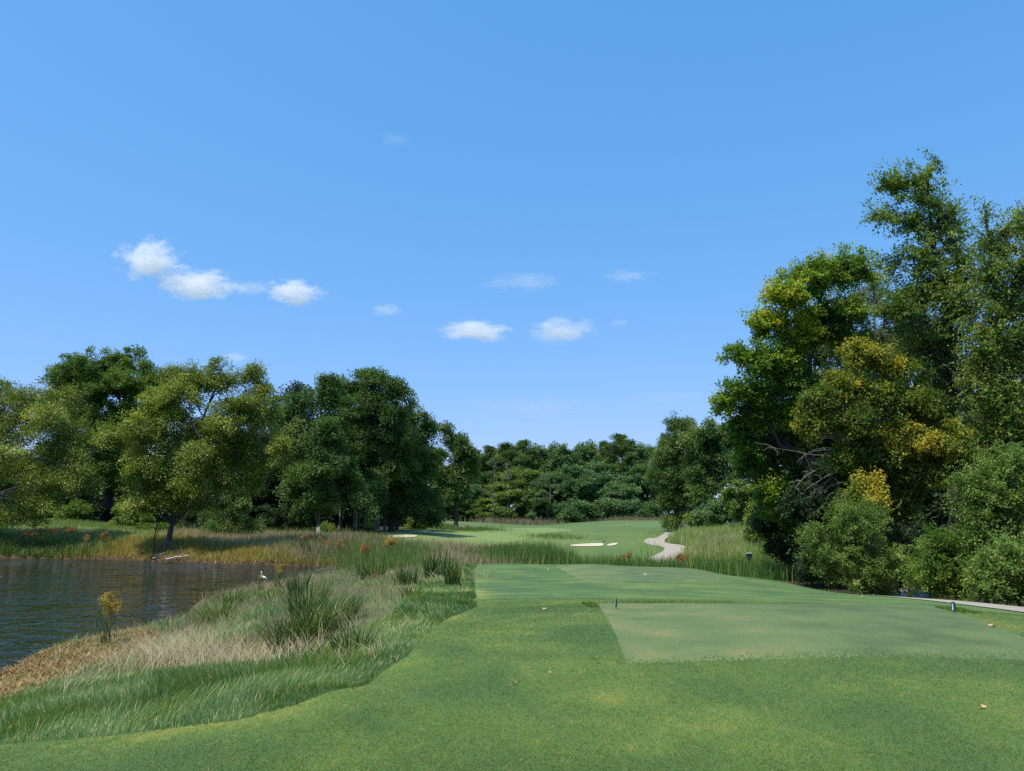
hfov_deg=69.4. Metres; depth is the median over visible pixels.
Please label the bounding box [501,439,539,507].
pine tree
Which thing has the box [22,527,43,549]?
bulrush
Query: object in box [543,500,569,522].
shrub
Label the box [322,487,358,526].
understory bush
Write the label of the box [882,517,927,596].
shrub
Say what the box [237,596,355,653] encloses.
sedge clump
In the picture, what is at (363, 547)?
bulrush
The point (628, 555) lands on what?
bulrush
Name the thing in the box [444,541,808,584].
cattail reeds
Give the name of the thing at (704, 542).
meadow dry grass
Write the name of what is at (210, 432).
river birch tree
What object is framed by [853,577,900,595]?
shrub
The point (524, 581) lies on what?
lawn
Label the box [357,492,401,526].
understory bush
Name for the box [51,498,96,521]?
shrub
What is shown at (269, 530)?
woods edge weeds
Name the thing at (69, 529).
bulrush
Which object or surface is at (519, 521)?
ridge dry grass
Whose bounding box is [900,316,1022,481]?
woodland tree
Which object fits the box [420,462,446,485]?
broadleaf tree
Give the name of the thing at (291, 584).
sedge clump
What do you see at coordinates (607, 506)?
shrub
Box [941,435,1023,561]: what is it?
shrub
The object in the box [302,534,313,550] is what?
bulrush
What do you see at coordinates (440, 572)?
sedge clump
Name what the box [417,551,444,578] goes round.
sedge clump
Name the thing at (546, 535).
hollow grass
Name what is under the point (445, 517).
shrub
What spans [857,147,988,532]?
elm tree
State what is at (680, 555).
bulrush
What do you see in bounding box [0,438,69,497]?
background tree
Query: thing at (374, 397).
oak tree
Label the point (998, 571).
shrub
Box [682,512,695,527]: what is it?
shrub
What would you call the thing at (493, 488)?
dead tree
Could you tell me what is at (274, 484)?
oak tree
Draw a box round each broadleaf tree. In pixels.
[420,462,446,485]
[428,484,467,514]
[442,483,487,521]
[446,461,488,487]
[465,497,506,522]
[480,481,526,519]
[497,465,545,518]
[506,461,525,509]
[521,488,554,519]
[523,443,555,519]
[528,469,572,515]
[538,440,584,499]
[551,464,600,522]
[571,439,601,520]
[575,460,622,520]
[590,481,642,518]
[613,464,658,517]
[626,441,659,501]
[639,455,682,511]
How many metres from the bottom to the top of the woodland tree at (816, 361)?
19.869 m
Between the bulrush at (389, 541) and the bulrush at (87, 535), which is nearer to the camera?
the bulrush at (389, 541)
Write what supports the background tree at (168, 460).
on the ground at (385, 607)
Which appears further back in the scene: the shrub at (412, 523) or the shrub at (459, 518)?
the shrub at (459, 518)
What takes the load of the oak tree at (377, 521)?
on the ground at (385, 607)
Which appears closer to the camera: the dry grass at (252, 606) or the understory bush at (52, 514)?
the dry grass at (252, 606)
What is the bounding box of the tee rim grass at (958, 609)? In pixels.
[581,599,982,613]
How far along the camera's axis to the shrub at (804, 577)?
30.84 m
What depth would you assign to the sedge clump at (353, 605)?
14.93 m
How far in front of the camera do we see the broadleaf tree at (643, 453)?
246.60 m
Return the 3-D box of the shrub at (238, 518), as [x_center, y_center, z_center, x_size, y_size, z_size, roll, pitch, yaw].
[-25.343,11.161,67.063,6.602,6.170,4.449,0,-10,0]
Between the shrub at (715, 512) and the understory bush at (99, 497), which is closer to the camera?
the understory bush at (99, 497)
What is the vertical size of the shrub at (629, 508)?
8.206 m
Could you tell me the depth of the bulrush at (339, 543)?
51.00 m
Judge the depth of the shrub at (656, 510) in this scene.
207.14 m
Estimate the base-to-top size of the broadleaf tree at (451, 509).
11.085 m
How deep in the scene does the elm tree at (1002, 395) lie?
37.84 m
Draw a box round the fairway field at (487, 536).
[402,528,572,545]
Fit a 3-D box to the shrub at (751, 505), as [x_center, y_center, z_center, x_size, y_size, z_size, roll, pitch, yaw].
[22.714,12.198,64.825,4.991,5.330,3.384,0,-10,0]
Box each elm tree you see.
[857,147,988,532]
[946,195,1023,464]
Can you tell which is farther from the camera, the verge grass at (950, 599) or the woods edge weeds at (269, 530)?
the woods edge weeds at (269, 530)
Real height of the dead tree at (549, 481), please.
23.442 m
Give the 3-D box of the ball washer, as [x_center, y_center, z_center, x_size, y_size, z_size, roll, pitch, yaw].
[16.272,12.204,50.655,0.400,1.415,0.340,0,-10,0]
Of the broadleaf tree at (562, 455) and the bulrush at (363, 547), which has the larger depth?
the broadleaf tree at (562, 455)
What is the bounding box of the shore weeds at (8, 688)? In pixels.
[0,623,160,700]
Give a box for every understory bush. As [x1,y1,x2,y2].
[7,466,65,517]
[56,476,105,520]
[97,483,180,523]
[161,468,195,523]
[182,468,252,520]
[248,492,299,528]
[292,488,348,528]
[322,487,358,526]
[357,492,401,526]
[388,490,435,526]
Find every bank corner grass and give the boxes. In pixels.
[241,529,426,565]
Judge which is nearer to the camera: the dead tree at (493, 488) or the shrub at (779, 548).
the shrub at (779, 548)
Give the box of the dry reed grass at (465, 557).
[400,535,562,564]
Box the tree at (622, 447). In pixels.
[601,432,639,486]
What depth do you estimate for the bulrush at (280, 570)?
30.48 m
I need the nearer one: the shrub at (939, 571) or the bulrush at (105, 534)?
the shrub at (939, 571)
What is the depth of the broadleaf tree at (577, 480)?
216.97 m
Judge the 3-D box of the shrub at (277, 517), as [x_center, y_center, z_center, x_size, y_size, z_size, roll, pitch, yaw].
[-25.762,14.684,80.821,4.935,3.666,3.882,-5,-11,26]
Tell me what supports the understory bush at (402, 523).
on the ground at (385, 607)
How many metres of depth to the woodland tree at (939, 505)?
39.79 m
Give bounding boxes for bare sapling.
[141,500,169,552]
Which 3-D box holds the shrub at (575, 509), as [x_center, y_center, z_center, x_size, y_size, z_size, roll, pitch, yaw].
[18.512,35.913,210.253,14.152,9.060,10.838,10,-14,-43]
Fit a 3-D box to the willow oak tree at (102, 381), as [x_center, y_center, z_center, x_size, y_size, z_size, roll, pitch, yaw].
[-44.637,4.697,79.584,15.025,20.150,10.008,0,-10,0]
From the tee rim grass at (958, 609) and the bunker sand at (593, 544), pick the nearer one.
the tee rim grass at (958, 609)
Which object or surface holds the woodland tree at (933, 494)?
on the ground at (385, 607)
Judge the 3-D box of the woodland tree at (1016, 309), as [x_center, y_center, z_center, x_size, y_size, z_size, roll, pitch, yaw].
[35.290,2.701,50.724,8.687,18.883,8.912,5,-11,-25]
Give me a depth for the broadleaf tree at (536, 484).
215.55 m
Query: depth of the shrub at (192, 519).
76.31 m
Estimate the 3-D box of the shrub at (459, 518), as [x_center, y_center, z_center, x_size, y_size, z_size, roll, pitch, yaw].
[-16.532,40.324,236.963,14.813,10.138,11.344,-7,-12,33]
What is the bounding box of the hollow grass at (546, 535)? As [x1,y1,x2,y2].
[502,531,606,540]
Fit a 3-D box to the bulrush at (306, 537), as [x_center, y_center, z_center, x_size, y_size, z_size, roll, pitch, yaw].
[-15.334,11.418,52.852,1.670,1.696,1.419,0,-10,0]
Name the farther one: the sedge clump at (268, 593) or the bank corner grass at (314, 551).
the bank corner grass at (314, 551)
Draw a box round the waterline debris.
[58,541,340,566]
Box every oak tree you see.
[35,345,168,521]
[217,380,310,527]
[266,371,367,531]
[314,411,341,531]
[334,365,422,525]
[335,456,382,532]
[375,456,396,530]
[378,412,392,529]
[379,403,447,530]
[395,404,415,529]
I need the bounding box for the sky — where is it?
[0,0,1023,513]
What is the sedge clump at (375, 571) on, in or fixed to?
on the ground at (385, 607)
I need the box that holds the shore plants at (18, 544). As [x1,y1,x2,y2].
[0,529,139,557]
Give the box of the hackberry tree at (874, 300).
[813,257,941,545]
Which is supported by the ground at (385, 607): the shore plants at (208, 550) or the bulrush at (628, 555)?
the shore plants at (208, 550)
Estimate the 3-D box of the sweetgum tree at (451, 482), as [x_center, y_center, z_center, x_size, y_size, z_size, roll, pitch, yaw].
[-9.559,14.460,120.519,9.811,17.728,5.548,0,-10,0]
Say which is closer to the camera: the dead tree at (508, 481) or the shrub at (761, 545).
the shrub at (761, 545)
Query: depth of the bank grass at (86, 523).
66.32 m
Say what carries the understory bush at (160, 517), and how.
on the ground at (385, 607)
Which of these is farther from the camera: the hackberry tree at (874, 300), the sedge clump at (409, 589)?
the hackberry tree at (874, 300)
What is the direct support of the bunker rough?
on the fairway field at (487, 536)
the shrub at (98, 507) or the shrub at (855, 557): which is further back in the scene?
the shrub at (98, 507)
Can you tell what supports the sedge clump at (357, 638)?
on the ground at (385, 607)
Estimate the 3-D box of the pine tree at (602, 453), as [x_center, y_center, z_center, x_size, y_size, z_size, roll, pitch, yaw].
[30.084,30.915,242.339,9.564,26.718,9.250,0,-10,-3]
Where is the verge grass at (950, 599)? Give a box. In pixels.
[822,589,1023,606]
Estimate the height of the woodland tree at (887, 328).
18.533 m
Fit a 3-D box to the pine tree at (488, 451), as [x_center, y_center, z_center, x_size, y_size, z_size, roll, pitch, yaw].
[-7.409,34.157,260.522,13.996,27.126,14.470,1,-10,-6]
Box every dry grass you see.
[1,560,447,681]
[464,516,579,524]
[573,515,682,522]
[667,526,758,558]
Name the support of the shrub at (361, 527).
on the ground at (385, 607)
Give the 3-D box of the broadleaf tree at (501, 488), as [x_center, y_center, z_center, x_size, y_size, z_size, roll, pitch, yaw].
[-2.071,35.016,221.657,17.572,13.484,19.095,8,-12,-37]
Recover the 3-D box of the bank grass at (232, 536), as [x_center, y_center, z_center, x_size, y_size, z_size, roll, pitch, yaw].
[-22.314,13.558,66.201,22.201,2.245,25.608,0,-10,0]
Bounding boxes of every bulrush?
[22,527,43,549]
[47,528,59,547]
[61,526,76,547]
[82,534,90,547]
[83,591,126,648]
[99,531,111,547]
[257,573,263,590]
[274,563,289,588]
[290,534,308,552]
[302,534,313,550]
[315,536,331,551]
[328,539,344,554]
[358,543,370,559]
[382,537,397,551]
[620,551,632,565]
[672,552,689,564]
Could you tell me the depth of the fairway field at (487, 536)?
97.35 m
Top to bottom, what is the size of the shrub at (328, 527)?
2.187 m
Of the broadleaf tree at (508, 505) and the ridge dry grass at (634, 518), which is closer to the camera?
the ridge dry grass at (634, 518)
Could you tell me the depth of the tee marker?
12.64 m
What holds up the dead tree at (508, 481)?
on the ground at (385, 607)
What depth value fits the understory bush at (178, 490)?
96.19 m
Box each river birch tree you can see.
[0,376,110,538]
[87,354,297,551]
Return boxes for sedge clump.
[160,615,181,630]
[187,597,246,624]
[206,587,257,607]
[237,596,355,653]
[250,584,287,602]
[273,575,336,625]
[278,594,369,639]
[283,570,313,597]
[300,588,371,622]
[320,615,393,655]
[354,558,387,580]
[390,563,425,585]
[396,582,426,597]
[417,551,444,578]
[424,547,454,575]
[437,555,464,585]
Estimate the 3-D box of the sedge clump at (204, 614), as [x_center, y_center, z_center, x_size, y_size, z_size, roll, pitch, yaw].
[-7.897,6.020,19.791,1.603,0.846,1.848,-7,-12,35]
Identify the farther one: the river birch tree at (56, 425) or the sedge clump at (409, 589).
the river birch tree at (56, 425)
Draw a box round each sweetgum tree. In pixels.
[427,420,482,526]
[675,417,761,509]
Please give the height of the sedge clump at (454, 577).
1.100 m
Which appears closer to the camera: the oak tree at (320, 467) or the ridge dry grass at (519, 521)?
the oak tree at (320, 467)
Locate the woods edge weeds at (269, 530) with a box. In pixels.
[155,520,351,532]
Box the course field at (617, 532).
[374,520,664,561]
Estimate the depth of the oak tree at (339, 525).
86.47 m
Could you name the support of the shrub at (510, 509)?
on the ground at (385, 607)
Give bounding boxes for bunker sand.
[387,535,416,537]
[570,543,603,545]
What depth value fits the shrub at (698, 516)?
105.50 m
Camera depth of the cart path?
35.94 m
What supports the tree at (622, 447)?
on the ground at (385, 607)
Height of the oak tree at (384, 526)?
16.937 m
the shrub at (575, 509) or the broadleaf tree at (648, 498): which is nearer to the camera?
the shrub at (575, 509)
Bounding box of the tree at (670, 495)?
[642,409,703,531]
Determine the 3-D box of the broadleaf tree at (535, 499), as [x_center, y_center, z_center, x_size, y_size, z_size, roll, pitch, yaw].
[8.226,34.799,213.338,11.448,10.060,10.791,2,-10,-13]
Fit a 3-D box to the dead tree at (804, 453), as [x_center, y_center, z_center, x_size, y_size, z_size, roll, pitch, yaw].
[14.003,5.731,34.624,4.851,8.730,1.143,0,-10,0]
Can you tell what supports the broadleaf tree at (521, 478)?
on the ground at (385, 607)
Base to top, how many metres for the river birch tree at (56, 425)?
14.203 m
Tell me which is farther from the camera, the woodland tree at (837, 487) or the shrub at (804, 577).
the woodland tree at (837, 487)
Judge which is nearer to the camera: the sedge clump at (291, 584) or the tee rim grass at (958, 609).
the tee rim grass at (958, 609)
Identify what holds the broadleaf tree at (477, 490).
on the ground at (385, 607)
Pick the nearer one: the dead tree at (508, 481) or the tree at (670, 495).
the tree at (670, 495)
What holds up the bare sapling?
on the ground at (385, 607)
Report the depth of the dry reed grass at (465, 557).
48.22 m
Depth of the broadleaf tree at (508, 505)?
295.14 m
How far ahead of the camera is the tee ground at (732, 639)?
9.68 m
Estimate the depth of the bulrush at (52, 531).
58.89 m
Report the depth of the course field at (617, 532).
104.58 m
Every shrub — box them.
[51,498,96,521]
[88,500,132,521]
[105,502,155,526]
[134,521,174,530]
[175,510,209,529]
[197,480,267,535]
[254,503,296,530]
[279,504,313,528]
[318,520,339,533]
[350,523,378,533]
[404,517,432,528]
[441,510,461,520]
[447,514,471,521]
[459,506,480,521]
[484,503,514,519]
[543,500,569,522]
[556,496,598,522]
[587,493,626,520]
[617,497,644,518]
[636,501,663,517]
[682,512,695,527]
[690,503,716,528]
[702,487,743,526]
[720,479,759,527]
[740,522,763,544]
[743,478,807,574]
[743,499,769,541]
[757,537,775,558]
[774,451,844,587]
[789,494,919,596]
[791,548,842,590]
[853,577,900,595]
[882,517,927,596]
[890,518,989,601]
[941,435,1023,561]
[953,526,1023,606]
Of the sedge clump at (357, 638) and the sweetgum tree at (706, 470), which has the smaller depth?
the sedge clump at (357, 638)
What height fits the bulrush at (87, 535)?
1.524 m
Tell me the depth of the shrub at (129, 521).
72.34 m
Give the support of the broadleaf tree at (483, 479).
on the ground at (385, 607)
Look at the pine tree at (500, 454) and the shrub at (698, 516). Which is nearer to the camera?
the shrub at (698, 516)
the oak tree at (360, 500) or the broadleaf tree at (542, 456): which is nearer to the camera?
the oak tree at (360, 500)
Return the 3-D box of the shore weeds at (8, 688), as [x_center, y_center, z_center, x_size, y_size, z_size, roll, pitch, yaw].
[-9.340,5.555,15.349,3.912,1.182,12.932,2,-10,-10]
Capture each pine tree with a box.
[478,444,501,483]
[483,442,514,488]
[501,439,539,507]
[591,440,610,471]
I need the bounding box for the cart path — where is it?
[644,529,1023,611]
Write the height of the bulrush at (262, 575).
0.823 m
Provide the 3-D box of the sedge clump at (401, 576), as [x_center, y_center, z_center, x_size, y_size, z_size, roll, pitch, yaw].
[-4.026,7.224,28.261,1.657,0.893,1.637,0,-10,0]
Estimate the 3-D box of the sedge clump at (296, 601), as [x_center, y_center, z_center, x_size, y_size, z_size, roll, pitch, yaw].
[-4.430,4.609,15.902,1.471,1.112,1.373,0,-10,0]
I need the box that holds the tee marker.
[951,602,955,611]
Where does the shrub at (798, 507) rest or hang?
on the ground at (385, 607)
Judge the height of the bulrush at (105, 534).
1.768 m
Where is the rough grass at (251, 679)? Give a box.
[0,562,477,743]
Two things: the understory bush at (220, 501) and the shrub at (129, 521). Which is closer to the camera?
the shrub at (129, 521)
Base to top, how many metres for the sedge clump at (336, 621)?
0.849 m
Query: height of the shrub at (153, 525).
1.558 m
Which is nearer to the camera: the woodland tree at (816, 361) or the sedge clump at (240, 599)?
the sedge clump at (240, 599)
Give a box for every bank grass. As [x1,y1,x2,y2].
[0,518,199,557]
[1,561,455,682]
[136,524,377,554]
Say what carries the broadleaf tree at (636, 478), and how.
on the ground at (385, 607)
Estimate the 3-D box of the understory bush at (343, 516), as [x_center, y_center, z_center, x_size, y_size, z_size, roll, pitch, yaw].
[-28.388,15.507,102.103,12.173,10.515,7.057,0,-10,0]
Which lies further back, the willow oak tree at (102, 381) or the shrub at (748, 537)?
the willow oak tree at (102, 381)
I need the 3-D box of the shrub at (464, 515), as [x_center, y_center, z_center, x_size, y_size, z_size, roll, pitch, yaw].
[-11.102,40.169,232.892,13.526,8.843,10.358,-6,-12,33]
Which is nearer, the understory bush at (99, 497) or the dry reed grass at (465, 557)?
the dry reed grass at (465, 557)
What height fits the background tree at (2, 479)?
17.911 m
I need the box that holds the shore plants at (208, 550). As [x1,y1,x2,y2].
[48,530,356,565]
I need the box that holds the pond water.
[0,559,335,675]
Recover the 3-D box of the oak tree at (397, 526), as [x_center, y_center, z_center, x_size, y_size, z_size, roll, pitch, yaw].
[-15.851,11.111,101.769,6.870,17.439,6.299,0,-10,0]
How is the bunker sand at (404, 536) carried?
on the fairway field at (487, 536)
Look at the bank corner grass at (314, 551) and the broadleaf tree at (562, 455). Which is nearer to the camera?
the bank corner grass at (314, 551)
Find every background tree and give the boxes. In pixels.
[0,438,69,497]
[0,445,18,490]
[156,431,224,492]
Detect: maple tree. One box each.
[707,241,888,582]
[788,332,982,551]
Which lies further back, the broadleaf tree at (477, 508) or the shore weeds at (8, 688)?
the broadleaf tree at (477, 508)
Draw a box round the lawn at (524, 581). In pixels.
[0,563,1023,770]
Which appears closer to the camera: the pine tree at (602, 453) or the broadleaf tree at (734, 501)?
the broadleaf tree at (734, 501)
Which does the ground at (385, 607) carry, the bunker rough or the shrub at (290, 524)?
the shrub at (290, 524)
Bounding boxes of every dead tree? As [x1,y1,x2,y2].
[486,462,502,516]
[501,462,512,498]
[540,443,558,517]
[758,432,853,501]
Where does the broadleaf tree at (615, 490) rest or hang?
on the ground at (385, 607)
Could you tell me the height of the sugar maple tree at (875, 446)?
12.441 m
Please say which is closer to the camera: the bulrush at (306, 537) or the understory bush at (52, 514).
the bulrush at (306, 537)
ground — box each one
[0,516,1023,744]
[557,565,721,581]
[598,603,1023,663]
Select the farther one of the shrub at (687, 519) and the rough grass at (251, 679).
the shrub at (687, 519)
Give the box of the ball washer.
[746,553,751,562]
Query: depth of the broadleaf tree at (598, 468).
221.70 m
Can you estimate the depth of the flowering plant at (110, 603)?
16.98 m
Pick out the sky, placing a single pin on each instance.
(551, 220)
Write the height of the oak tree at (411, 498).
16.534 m
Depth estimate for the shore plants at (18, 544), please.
58.54 m
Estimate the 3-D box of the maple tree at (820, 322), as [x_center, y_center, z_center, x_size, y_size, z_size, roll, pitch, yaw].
[17.192,1.282,45.002,12.325,20.983,6.076,3,-10,-16]
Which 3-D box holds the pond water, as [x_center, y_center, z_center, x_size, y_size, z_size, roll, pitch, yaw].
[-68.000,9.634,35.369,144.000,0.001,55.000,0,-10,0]
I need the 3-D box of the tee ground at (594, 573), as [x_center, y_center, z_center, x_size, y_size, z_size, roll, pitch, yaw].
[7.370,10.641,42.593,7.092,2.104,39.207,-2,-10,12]
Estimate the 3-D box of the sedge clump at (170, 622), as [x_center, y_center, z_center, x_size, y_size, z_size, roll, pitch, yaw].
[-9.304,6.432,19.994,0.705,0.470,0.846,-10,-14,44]
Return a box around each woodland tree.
[734,324,850,487]
[790,460,864,546]
[841,323,929,487]
[870,479,950,560]
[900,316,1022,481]
[925,454,992,547]
[957,294,1023,442]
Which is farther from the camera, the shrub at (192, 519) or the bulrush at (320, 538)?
the shrub at (192, 519)
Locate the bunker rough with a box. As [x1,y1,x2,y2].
[399,521,524,532]
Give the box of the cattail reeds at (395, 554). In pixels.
[307,529,466,572]
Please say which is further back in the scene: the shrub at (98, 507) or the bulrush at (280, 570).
the shrub at (98, 507)

